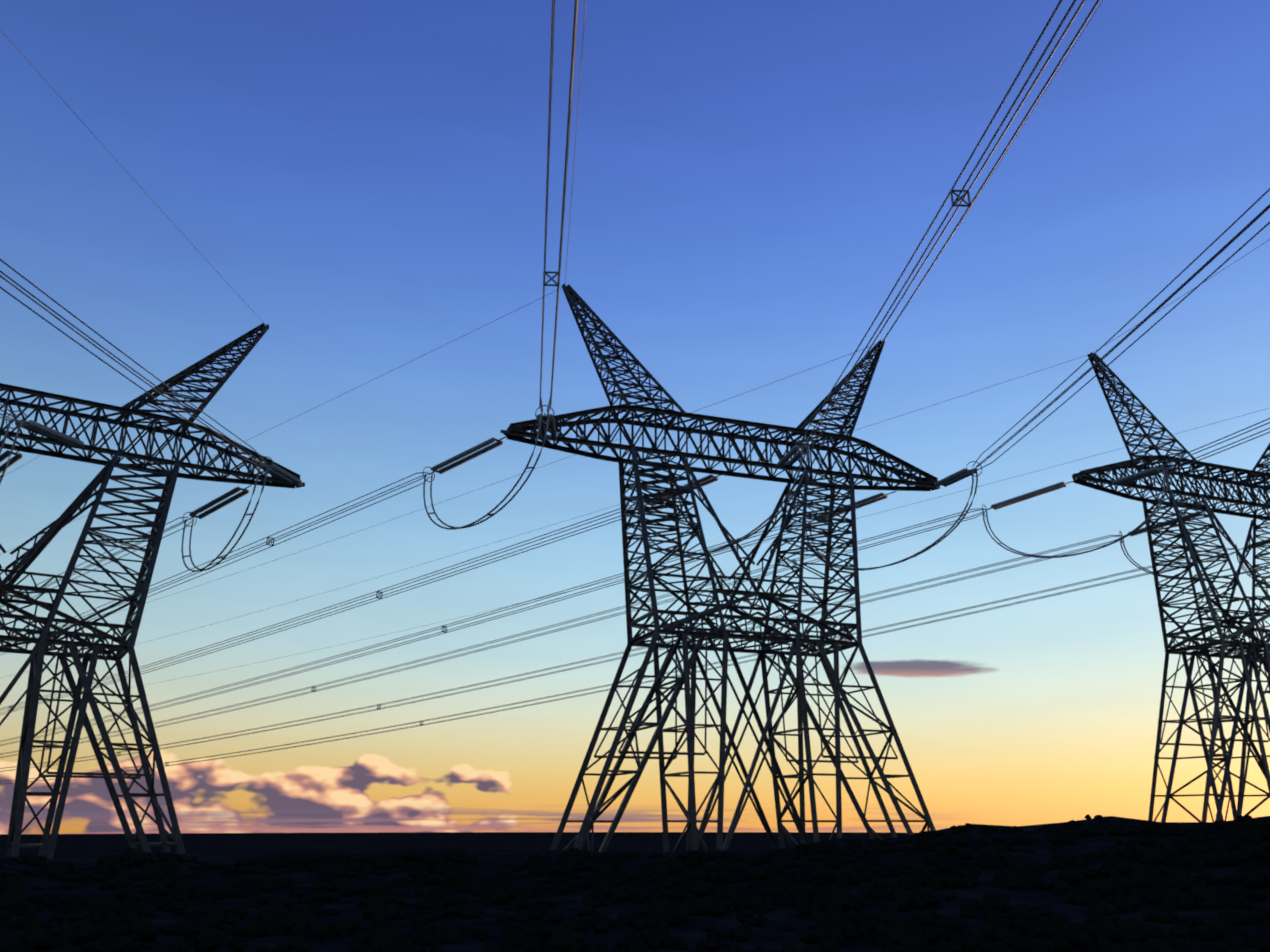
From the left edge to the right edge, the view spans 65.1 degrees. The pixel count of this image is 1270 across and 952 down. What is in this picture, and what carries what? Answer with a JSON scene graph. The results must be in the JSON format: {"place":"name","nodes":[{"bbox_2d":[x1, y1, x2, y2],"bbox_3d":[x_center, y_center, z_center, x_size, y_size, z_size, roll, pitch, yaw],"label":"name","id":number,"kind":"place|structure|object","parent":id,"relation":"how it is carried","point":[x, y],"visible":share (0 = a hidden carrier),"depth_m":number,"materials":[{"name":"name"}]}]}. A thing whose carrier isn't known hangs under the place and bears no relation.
{"place":"outdoors","nodes":[
{"label":"outdoors","id":0,"kind":"place"},
{"bbox_2d":[0,816,1269,951],"bbox_3d":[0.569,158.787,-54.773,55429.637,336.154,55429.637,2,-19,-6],"label":"ground","id":1,"kind":"structure","parent":0,"point":[492,852],"depth_m":19.36,"materials":[{"name":"black soil"}]},
{"bbox_2d":[0,31,304,857],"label":"pylon","id":2,"kind":"object","parent":1,"relation":"on","point":[96,651],"visible":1,"depth_m":48.16,"materials":[{"name":"metal"}]},
{"bbox_2d":[0,814,1269,951],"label":"shrubs","id":3,"kind":"object","parent":1,"relation":"on","point":[893,930],"visible":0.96,"depth_m":15.01,"materials":[{"name":"black plant"}]},
{"bbox_2d":[0,0,1269,851],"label":"pylon","id":4,"kind":"object","parent":1,"relation":"on","point":[540,432],"visible":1,"depth_m":51.74,"materials":[{"name":"metal"}]},
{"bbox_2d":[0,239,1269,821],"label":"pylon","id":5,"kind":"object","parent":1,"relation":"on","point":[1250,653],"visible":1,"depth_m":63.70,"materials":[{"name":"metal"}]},
{"bbox_2d":[0,0,1269,833],"label":"sky","id":6,"kind":"structure","parent":0,"point":[754,181],"materials":[{"name":"blue"}]}
]}

